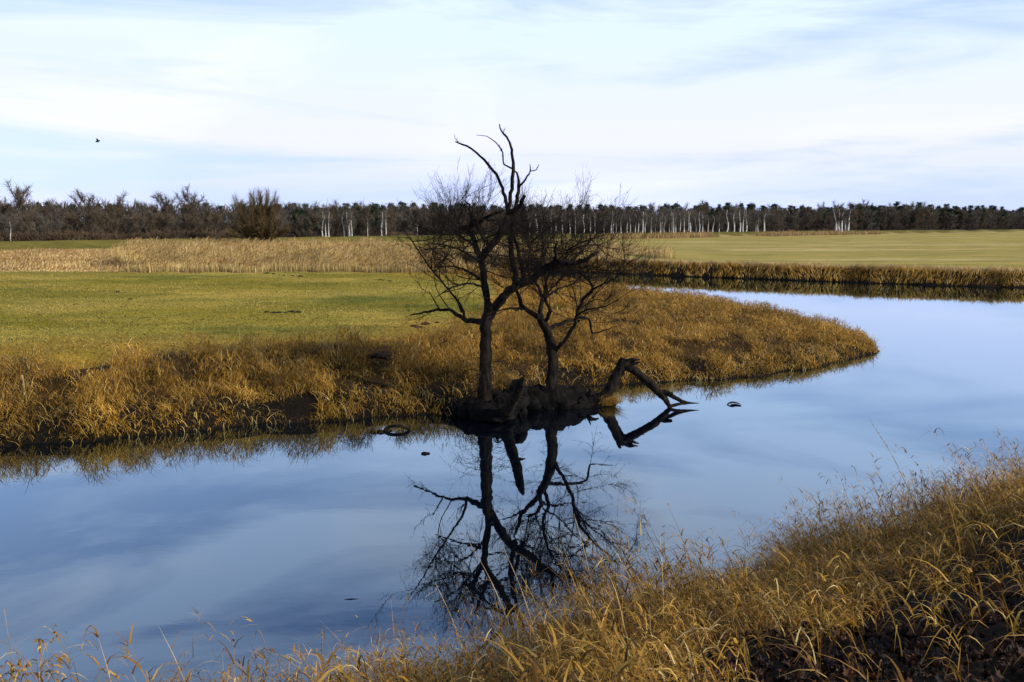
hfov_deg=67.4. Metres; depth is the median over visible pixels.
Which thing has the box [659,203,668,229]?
bare tree
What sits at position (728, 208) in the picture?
pine tree
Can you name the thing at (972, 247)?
ground
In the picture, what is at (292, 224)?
bare tree
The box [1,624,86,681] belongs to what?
grass tuft
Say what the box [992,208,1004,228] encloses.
bare tree
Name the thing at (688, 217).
birch tree
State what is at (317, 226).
pine tree
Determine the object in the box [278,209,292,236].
bare tree
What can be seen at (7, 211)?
bare tree
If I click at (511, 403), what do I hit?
tree stump
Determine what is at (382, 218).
birch tree
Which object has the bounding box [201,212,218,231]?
bare tree
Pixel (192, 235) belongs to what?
bush
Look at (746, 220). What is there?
birch tree
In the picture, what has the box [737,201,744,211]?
pine tree
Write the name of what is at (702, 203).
bare tree
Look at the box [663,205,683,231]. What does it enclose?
bare tree
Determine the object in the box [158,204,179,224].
bare tree
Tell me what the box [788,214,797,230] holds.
bare tree
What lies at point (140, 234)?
bush
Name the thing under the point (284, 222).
bare tree
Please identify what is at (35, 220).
bare tree
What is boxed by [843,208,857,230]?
birch tree
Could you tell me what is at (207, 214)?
bare tree
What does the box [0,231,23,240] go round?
bush
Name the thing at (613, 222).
birch tree
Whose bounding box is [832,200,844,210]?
bare tree
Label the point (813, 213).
bare tree
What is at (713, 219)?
birch tree
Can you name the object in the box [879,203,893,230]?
bare tree
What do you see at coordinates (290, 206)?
bare tree
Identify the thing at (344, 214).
pine tree
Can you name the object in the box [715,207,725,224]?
pine tree
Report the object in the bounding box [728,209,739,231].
birch tree
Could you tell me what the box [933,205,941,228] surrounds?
pine tree
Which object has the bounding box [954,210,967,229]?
bare tree
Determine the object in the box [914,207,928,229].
bare tree
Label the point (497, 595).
grass stalk
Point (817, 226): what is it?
bare tree
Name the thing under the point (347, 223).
birch tree
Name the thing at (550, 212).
birch tree
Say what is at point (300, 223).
bare tree
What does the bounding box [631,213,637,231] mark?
bare tree
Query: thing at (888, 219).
bare tree
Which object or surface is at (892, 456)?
grass stalk
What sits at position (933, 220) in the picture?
bare tree
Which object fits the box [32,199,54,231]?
bare tree
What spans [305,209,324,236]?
bare tree
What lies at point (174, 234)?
bush
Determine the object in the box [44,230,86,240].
bush
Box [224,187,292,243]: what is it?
willow tree
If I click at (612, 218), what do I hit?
birch tree
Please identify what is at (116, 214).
bare tree
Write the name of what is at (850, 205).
bare tree
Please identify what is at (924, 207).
bare tree
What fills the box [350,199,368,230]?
bare tree
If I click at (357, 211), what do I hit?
pine tree
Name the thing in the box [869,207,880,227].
pine tree
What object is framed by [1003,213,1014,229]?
bare tree
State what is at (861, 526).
grass stalk
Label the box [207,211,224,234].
bare tree
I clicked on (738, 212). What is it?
birch tree
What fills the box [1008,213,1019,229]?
bare tree
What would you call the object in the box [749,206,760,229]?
bare tree
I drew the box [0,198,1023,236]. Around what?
wood interior
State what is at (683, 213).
bare tree
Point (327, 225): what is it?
bare tree
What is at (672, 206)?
pine tree
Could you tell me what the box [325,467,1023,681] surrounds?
grass thatch
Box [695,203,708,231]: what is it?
bare tree
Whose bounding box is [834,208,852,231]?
birch tree
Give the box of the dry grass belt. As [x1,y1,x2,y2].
[0,246,139,271]
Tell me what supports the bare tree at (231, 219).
on the ground at (972, 247)
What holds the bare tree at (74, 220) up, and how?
on the ground at (972, 247)
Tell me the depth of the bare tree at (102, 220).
154.38 m
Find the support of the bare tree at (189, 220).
on the ground at (972, 247)
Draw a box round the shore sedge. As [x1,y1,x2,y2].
[0,297,883,445]
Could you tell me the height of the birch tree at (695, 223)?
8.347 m
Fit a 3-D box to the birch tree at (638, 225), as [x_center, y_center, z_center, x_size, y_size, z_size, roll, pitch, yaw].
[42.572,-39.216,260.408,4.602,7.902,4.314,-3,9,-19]
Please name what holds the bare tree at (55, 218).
on the ground at (972, 247)
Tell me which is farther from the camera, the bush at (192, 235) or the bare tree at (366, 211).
the bare tree at (366, 211)
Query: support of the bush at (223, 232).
on the ground at (972, 247)
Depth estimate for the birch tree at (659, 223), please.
261.93 m
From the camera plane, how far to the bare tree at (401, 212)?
235.74 m
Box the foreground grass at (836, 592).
[0,428,1023,681]
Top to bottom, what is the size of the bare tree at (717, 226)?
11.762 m
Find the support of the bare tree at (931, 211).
on the ground at (972, 247)
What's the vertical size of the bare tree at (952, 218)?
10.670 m
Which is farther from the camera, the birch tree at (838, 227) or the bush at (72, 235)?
the birch tree at (838, 227)
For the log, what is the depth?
26.84 m
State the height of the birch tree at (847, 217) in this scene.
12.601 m
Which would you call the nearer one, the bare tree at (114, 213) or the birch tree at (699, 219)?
the bare tree at (114, 213)
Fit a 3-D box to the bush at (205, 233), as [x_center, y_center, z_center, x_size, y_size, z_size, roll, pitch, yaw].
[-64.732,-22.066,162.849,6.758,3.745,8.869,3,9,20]
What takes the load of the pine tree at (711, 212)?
on the ground at (972, 247)
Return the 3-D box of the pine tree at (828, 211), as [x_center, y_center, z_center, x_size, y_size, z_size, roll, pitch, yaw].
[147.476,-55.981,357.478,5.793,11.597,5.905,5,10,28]
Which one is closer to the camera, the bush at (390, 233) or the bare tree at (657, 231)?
the bush at (390, 233)
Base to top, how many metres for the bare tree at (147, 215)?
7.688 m
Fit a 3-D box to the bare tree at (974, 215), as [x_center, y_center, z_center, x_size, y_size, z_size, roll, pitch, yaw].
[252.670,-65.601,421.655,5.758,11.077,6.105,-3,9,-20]
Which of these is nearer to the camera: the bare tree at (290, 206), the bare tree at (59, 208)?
the bare tree at (59, 208)
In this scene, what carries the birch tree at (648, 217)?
on the ground at (972, 247)
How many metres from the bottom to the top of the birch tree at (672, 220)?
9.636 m
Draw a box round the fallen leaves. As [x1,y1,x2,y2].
[619,523,1023,681]
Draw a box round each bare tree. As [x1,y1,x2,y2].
[0,178,36,233]
[0,206,16,233]
[0,209,16,233]
[0,211,17,234]
[10,201,39,229]
[14,211,33,234]
[20,210,38,232]
[26,204,46,233]
[31,212,56,233]
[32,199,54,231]
[36,204,60,234]
[41,197,63,224]
[44,212,67,234]
[51,205,84,228]
[54,207,72,232]
[60,209,79,232]
[66,204,80,232]
[67,188,104,232]
[78,207,105,231]
[80,211,95,233]
[88,206,104,234]
[93,208,115,235]
[103,190,130,234]
[103,210,121,235]
[104,202,127,232]
[107,201,132,234]
[119,211,139,235]
[124,199,150,234]
[129,212,146,234]
[130,206,153,233]
[143,210,163,233]
[143,211,162,233]
[147,191,180,231]
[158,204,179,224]
[158,212,175,232]
[164,213,185,231]
[173,184,209,231]
[174,208,199,233]
[178,205,198,231]
[178,210,200,233]
[194,197,212,229]
[194,208,223,231]
[197,212,214,233]
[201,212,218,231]
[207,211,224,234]
[213,208,227,230]
[223,211,240,230]
[227,209,241,231]
[228,199,247,212]
[271,214,292,236]
[272,216,285,236]
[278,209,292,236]
[287,201,304,234]
[289,210,299,236]
[294,212,305,236]
[299,213,311,236]
[301,207,319,236]
[302,199,321,234]
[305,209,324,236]
[318,211,333,235]
[320,203,339,236]
[328,199,349,234]
[331,213,342,236]
[345,209,356,234]
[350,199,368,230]
[352,209,365,234]
[355,124,611,422]
[356,202,374,235]
[360,215,374,235]
[370,207,383,235]
[377,211,397,233]
[382,210,397,232]
[384,204,396,233]
[390,203,405,232]
[392,213,406,234]
[394,204,405,231]
[402,214,418,234]
[408,204,422,233]
[411,208,428,234]
[421,215,432,234]
[425,212,438,234]
[453,204,467,233]
[467,171,669,408]
[483,210,494,234]
[490,209,503,233]
[589,209,602,231]
[597,211,610,232]
[614,212,624,231]
[622,210,630,230]
[623,206,635,230]
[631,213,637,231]
[636,205,653,229]
[640,214,653,232]
[646,202,660,229]
[652,213,663,232]
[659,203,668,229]
[661,213,672,232]
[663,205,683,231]
[674,214,683,231]
[678,203,689,229]
[680,207,696,229]
[689,210,697,231]
[693,212,704,230]
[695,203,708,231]
[697,200,707,231]
[701,214,710,231]
[714,205,723,231]
[724,202,739,229]
[724,212,738,230]
[734,206,747,229]
[741,213,753,231]
[748,209,757,231]
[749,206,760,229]
[758,210,772,229]
[762,210,777,230]
[766,203,776,230]
[771,212,787,230]
[773,208,787,229]
[773,212,781,230]
[786,207,800,228]
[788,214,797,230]
[798,214,805,230]
[799,205,809,229]
[803,208,817,230]
[813,212,821,229]
[814,203,828,229]
[825,213,832,229]
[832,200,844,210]
[847,201,858,228]
[850,208,858,229]
[853,199,872,229]
[854,207,865,229]
[862,209,877,230]
[878,214,888,229]
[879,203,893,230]
[887,210,899,229]
[888,207,906,229]
[894,210,904,229]
[895,207,907,227]
[898,201,920,228]
[909,207,923,228]
[914,201,930,228]
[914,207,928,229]
[922,205,937,229]
[929,212,940,229]
[935,212,945,229]
[937,210,947,229]
[945,213,959,229]
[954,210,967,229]
[961,211,973,229]
[969,212,976,229]
[977,209,993,229]
[979,210,990,228]
[986,207,993,227]
[988,214,998,227]
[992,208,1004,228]
[1001,215,1011,229]
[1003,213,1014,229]
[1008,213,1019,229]
[1015,212,1023,228]
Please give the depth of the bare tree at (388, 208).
213.91 m
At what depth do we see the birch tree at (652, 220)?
264.39 m
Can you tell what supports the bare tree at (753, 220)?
on the ground at (972, 247)
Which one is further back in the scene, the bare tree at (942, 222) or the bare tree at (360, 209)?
the bare tree at (942, 222)
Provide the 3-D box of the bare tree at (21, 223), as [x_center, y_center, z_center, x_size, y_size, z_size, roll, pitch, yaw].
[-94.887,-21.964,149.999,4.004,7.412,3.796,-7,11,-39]
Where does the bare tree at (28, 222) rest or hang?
on the ground at (972, 247)
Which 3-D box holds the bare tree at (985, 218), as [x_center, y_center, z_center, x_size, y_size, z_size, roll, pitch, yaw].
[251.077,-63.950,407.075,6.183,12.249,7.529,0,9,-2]
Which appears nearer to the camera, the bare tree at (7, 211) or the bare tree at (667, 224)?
the bare tree at (7, 211)
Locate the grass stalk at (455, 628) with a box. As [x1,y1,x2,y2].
[435,583,468,669]
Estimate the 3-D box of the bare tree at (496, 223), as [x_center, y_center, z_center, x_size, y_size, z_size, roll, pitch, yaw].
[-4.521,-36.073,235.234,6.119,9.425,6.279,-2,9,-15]
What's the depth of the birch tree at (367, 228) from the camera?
190.71 m
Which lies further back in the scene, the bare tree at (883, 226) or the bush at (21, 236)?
the bare tree at (883, 226)
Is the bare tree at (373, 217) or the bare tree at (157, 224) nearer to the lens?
the bare tree at (157, 224)
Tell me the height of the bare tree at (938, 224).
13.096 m
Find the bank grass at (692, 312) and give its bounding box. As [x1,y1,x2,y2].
[0,261,880,444]
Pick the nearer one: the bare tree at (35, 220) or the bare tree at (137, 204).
the bare tree at (35, 220)
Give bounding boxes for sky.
[0,0,1023,218]
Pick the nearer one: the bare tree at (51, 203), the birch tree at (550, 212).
the bare tree at (51, 203)
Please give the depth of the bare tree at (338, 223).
197.54 m
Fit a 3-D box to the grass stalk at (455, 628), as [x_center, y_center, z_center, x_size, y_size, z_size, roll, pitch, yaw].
[-0.506,2.832,7.133,0.436,1.175,0.012,3,9,19]
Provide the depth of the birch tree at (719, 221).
291.40 m
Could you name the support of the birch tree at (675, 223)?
on the ground at (972, 247)
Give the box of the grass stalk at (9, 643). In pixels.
[4,609,14,681]
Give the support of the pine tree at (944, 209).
on the ground at (972, 247)
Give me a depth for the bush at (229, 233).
166.36 m
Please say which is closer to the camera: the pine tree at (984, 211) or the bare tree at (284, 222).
the bare tree at (284, 222)
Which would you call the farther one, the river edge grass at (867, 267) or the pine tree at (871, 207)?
the pine tree at (871, 207)
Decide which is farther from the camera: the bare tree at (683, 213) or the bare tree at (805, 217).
the bare tree at (805, 217)
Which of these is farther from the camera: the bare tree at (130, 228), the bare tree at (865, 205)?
the bare tree at (865, 205)
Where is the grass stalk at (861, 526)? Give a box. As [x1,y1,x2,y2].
[851,510,869,545]
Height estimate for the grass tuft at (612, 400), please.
0.454 m
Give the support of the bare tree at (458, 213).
on the ground at (972, 247)
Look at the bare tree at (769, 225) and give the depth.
334.21 m
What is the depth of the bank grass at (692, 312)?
28.17 m
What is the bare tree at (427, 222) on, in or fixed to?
on the ground at (972, 247)
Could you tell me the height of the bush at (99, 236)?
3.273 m
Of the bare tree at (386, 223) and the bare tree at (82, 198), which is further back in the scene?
the bare tree at (386, 223)
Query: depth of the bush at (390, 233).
197.41 m
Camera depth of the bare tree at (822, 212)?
353.46 m
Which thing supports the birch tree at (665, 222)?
on the ground at (972, 247)
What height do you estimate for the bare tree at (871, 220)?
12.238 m
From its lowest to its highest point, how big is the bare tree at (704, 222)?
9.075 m
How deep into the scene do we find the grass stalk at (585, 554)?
7.66 m
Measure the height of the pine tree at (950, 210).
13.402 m
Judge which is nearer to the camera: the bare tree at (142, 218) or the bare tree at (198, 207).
the bare tree at (142, 218)
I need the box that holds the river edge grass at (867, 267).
[475,251,1023,286]
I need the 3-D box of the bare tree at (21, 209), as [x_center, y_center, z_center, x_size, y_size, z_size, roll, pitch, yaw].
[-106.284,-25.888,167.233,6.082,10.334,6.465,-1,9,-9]
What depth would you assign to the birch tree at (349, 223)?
188.22 m
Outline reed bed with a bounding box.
[110,236,500,275]
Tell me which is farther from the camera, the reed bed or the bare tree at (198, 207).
the bare tree at (198, 207)
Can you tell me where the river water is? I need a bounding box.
[0,264,1023,681]
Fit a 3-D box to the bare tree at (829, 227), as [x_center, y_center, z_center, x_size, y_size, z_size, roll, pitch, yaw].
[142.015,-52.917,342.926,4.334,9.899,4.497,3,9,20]
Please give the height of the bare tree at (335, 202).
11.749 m
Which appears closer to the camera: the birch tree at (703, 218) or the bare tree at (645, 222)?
the bare tree at (645, 222)
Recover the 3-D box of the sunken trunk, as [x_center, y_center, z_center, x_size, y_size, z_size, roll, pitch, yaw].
[2.897,1.567,25.359,6.479,1.975,1.303,-1,9,-7]
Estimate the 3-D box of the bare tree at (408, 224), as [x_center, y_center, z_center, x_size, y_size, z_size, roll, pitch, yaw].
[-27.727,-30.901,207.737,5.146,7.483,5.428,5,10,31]
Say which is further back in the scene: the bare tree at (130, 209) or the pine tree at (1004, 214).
the pine tree at (1004, 214)
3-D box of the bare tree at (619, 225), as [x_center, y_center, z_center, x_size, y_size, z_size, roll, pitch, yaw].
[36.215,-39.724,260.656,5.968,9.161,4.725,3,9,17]
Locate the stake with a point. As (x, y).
(26, 371)
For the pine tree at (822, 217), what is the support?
on the ground at (972, 247)
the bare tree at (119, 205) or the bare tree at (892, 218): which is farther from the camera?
the bare tree at (892, 218)
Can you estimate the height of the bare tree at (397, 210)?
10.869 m
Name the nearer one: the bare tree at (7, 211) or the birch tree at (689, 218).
the bare tree at (7, 211)
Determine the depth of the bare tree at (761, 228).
320.77 m
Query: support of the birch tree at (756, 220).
on the ground at (972, 247)
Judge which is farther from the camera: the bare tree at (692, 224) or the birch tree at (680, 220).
the bare tree at (692, 224)
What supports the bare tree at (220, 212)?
on the ground at (972, 247)
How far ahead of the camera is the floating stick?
25.60 m
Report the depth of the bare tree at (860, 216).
366.70 m
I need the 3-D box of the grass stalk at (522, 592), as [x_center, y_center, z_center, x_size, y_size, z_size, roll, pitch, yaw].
[0.142,2.567,7.068,0.011,1.232,0.658,-8,12,-43]
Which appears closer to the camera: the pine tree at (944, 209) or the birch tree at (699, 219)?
the birch tree at (699, 219)
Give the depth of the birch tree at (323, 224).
181.42 m
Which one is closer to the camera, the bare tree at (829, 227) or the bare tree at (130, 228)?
the bare tree at (130, 228)
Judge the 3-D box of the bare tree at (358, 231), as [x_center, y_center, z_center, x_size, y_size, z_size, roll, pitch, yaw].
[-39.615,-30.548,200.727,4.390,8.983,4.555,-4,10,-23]
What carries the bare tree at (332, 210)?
on the ground at (972, 247)
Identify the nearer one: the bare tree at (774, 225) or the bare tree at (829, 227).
the bare tree at (774, 225)
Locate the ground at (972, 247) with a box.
[0,223,1023,681]
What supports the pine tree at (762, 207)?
on the ground at (972, 247)
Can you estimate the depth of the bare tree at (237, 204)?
201.49 m
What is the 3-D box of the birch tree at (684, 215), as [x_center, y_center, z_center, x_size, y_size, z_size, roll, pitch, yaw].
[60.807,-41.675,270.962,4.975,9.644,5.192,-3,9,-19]
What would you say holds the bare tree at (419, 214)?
on the ground at (972, 247)
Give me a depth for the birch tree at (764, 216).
296.58 m
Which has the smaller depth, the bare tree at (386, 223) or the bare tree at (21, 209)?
the bare tree at (21, 209)
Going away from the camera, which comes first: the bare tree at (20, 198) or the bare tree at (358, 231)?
the bare tree at (20, 198)
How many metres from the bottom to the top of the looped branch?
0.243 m
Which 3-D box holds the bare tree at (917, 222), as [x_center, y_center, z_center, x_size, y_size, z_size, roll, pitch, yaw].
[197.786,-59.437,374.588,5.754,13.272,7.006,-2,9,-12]
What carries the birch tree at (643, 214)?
on the ground at (972, 247)
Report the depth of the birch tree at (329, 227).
182.39 m
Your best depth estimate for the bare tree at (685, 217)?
297.13 m
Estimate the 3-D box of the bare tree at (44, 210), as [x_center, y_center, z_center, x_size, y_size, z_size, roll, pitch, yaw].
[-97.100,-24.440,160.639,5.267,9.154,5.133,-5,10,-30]
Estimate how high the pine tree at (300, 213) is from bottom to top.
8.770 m
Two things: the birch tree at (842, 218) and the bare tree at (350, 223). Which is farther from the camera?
the birch tree at (842, 218)
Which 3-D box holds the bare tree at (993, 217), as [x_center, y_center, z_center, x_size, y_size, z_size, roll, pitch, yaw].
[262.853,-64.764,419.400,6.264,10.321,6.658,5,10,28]
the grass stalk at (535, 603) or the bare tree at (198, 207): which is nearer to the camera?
the grass stalk at (535, 603)
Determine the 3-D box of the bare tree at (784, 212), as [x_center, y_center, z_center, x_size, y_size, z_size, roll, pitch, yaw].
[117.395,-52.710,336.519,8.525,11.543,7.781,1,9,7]
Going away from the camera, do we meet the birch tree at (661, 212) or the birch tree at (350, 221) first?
the birch tree at (350, 221)
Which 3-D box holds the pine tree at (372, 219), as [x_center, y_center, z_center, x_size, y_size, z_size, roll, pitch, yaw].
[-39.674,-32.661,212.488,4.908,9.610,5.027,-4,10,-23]
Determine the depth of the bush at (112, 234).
152.37 m
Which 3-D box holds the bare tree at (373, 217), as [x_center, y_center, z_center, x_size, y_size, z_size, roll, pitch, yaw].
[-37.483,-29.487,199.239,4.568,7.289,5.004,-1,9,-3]
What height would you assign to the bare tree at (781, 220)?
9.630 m
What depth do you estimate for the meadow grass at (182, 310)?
40.87 m
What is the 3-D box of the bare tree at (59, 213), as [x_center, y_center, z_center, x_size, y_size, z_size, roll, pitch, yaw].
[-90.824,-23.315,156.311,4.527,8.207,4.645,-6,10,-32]
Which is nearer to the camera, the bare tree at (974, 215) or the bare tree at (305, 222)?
the bare tree at (305, 222)
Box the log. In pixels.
[366,353,390,359]
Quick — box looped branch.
[383,424,410,430]
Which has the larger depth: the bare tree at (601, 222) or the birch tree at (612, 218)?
the bare tree at (601, 222)
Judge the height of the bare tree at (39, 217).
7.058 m
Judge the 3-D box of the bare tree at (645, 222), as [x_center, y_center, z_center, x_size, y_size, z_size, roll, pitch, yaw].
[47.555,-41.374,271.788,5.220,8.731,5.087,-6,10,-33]
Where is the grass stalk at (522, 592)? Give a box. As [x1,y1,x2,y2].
[503,547,534,632]
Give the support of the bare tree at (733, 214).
on the ground at (972, 247)
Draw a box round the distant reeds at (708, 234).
[588,229,881,238]
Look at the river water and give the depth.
17.15 m
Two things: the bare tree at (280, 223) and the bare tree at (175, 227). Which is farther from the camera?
the bare tree at (280, 223)
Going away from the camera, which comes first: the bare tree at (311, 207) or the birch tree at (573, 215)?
the bare tree at (311, 207)
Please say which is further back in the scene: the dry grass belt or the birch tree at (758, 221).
the birch tree at (758, 221)
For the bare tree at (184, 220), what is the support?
on the ground at (972, 247)
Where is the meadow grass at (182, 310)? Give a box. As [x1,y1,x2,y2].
[0,267,559,370]
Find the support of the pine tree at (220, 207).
on the ground at (972, 247)
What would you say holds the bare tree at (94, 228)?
on the ground at (972, 247)
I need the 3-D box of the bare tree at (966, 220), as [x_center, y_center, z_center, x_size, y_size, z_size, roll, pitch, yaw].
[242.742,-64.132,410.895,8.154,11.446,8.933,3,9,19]
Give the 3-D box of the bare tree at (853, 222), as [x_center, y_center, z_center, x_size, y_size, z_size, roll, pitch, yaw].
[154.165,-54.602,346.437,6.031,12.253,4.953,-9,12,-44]
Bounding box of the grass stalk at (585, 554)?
[574,515,593,595]
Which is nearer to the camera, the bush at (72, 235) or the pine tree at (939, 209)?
the bush at (72, 235)
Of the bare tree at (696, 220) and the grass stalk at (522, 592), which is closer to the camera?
the grass stalk at (522, 592)
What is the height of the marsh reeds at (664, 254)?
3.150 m
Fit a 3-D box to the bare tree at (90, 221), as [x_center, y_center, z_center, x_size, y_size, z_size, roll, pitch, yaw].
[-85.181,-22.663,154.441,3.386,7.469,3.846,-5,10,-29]
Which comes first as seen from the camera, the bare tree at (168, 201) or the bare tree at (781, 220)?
the bare tree at (168, 201)
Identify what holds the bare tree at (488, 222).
on the ground at (972, 247)
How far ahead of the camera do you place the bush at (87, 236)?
148.07 m
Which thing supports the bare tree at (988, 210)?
on the ground at (972, 247)
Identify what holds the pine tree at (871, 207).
on the ground at (972, 247)
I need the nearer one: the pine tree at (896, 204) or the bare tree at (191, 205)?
the bare tree at (191, 205)
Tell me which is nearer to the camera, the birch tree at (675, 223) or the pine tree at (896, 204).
the birch tree at (675, 223)
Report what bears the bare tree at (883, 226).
on the ground at (972, 247)
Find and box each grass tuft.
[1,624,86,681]
[591,392,627,405]
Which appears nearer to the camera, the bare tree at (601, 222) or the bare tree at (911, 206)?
the bare tree at (601, 222)
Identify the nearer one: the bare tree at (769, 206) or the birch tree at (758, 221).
the birch tree at (758, 221)
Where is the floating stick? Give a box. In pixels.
[727,401,740,405]
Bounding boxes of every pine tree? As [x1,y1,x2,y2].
[216,205,227,226]
[291,208,299,228]
[294,208,308,233]
[303,210,312,236]
[313,208,322,236]
[340,206,350,234]
[353,207,362,228]
[363,206,376,235]
[371,205,381,235]
[669,204,677,225]
[707,208,717,231]
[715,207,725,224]
[724,206,732,224]
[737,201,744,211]
[760,205,764,220]
[814,207,825,223]
[825,209,832,224]
[857,206,866,225]
[868,205,878,222]
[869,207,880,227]
[893,201,901,208]
[896,206,905,222]
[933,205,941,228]
[936,208,948,229]
[946,208,952,229]
[953,210,963,229]
[965,210,973,225]
[978,210,988,223]
[999,211,1008,229]
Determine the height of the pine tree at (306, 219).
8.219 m
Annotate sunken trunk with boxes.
[503,357,698,410]
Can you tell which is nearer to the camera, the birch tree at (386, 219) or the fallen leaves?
the fallen leaves
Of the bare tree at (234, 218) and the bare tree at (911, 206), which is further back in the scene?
the bare tree at (911, 206)
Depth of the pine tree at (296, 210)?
194.81 m
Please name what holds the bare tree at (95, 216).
on the ground at (972, 247)
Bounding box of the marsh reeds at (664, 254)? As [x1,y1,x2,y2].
[425,240,675,265]
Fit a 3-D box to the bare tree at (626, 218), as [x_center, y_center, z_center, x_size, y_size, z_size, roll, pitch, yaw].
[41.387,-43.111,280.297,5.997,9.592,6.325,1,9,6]
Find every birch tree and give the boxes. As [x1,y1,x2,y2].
[5,219,17,240]
[315,209,326,236]
[316,209,330,235]
[323,210,337,236]
[334,209,346,235]
[340,210,350,235]
[343,210,355,235]
[346,208,354,235]
[364,218,369,235]
[376,209,388,235]
[379,206,391,235]
[546,207,557,225]
[567,209,582,233]
[605,210,622,232]
[610,212,621,232]
[631,216,641,231]
[636,211,649,232]
[641,211,651,232]
[647,216,655,232]
[655,210,669,232]
[656,214,665,232]
[663,214,669,231]
[666,210,678,232]
[673,215,679,231]
[677,211,683,231]
[677,211,688,231]
[684,209,694,228]
[685,208,699,231]
[691,214,700,231]
[695,211,704,231]
[700,210,710,230]
[704,214,712,231]
[710,214,718,231]
[716,216,722,231]
[722,209,735,231]
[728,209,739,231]
[734,208,745,231]
[738,210,750,231]
[741,211,751,231]
[753,213,758,231]
[753,213,762,231]
[759,209,773,230]
[827,206,848,230]
[829,206,843,230]
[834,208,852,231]
[840,207,854,230]
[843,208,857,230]
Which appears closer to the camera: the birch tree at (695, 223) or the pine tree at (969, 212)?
the birch tree at (695, 223)
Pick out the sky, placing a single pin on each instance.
(784, 103)
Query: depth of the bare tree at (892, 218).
380.79 m
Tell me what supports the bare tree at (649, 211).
on the ground at (972, 247)
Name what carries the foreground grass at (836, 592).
on the ground at (972, 247)
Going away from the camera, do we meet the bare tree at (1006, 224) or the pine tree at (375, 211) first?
the pine tree at (375, 211)
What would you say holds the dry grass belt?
on the ground at (972, 247)
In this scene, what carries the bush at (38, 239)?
on the ground at (972, 247)
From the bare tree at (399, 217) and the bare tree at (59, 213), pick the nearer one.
the bare tree at (59, 213)
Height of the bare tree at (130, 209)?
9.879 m
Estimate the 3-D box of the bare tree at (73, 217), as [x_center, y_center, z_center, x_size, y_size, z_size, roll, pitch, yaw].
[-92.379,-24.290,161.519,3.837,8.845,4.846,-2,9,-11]
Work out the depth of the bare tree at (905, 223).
378.88 m
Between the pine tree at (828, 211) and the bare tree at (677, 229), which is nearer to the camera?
the bare tree at (677, 229)
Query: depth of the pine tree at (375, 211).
212.41 m
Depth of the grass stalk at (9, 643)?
7.75 m
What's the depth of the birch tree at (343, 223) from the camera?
187.90 m
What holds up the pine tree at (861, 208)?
on the ground at (972, 247)
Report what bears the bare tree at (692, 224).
on the ground at (972, 247)
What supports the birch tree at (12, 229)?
on the ground at (972, 247)
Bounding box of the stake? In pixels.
[24,358,28,384]
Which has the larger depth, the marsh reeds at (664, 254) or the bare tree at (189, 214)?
the bare tree at (189, 214)
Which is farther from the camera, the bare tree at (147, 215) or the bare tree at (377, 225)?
the bare tree at (377, 225)
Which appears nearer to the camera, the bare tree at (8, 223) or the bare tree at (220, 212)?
the bare tree at (8, 223)
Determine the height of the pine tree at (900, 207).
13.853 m
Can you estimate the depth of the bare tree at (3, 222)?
146.82 m
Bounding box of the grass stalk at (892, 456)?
[870,420,914,503]
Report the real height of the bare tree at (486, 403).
9.241 m
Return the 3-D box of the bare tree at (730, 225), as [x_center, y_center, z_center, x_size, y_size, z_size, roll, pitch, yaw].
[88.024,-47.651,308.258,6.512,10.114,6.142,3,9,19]
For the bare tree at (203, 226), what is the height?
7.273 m
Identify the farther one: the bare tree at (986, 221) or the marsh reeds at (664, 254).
the bare tree at (986, 221)
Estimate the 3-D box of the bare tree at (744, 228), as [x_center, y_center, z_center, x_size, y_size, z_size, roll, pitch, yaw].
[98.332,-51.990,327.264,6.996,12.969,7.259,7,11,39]
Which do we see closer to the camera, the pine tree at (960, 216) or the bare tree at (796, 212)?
the bare tree at (796, 212)
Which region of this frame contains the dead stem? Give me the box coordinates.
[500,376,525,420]
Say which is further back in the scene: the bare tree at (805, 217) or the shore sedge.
the bare tree at (805, 217)
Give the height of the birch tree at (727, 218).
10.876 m
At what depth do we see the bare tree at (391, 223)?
202.93 m
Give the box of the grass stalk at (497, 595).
[468,540,520,656]
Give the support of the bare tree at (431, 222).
on the ground at (972, 247)
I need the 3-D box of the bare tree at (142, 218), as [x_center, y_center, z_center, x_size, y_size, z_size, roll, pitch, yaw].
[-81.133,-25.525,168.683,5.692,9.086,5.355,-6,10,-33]
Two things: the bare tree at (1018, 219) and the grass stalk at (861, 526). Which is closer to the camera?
the grass stalk at (861, 526)
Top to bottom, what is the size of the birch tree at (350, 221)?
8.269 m
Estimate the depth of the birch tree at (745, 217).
294.47 m
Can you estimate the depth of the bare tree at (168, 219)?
165.83 m
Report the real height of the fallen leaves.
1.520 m
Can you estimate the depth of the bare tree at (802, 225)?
330.87 m
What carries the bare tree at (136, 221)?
on the ground at (972, 247)
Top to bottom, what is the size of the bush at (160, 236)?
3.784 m
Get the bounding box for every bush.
[0,229,42,240]
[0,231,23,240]
[13,231,49,240]
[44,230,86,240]
[51,228,88,239]
[69,229,108,239]
[85,231,113,239]
[96,230,127,239]
[122,231,144,238]
[145,228,170,238]
[162,229,192,238]
[178,228,203,238]
[193,229,223,238]
[212,230,231,237]
[222,229,240,237]
[379,231,404,235]
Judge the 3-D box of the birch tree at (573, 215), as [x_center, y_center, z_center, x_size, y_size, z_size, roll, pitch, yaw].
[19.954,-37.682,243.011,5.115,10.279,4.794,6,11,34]
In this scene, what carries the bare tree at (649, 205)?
on the ground at (972, 247)
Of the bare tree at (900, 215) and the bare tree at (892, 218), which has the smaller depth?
the bare tree at (900, 215)
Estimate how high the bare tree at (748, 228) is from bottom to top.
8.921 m
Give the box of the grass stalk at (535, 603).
[518,570,550,649]
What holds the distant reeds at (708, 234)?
on the ground at (972, 247)
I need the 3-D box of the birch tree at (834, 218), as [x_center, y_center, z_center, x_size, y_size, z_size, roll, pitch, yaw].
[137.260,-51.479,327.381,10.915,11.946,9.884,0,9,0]
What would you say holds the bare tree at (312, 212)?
on the ground at (972, 247)

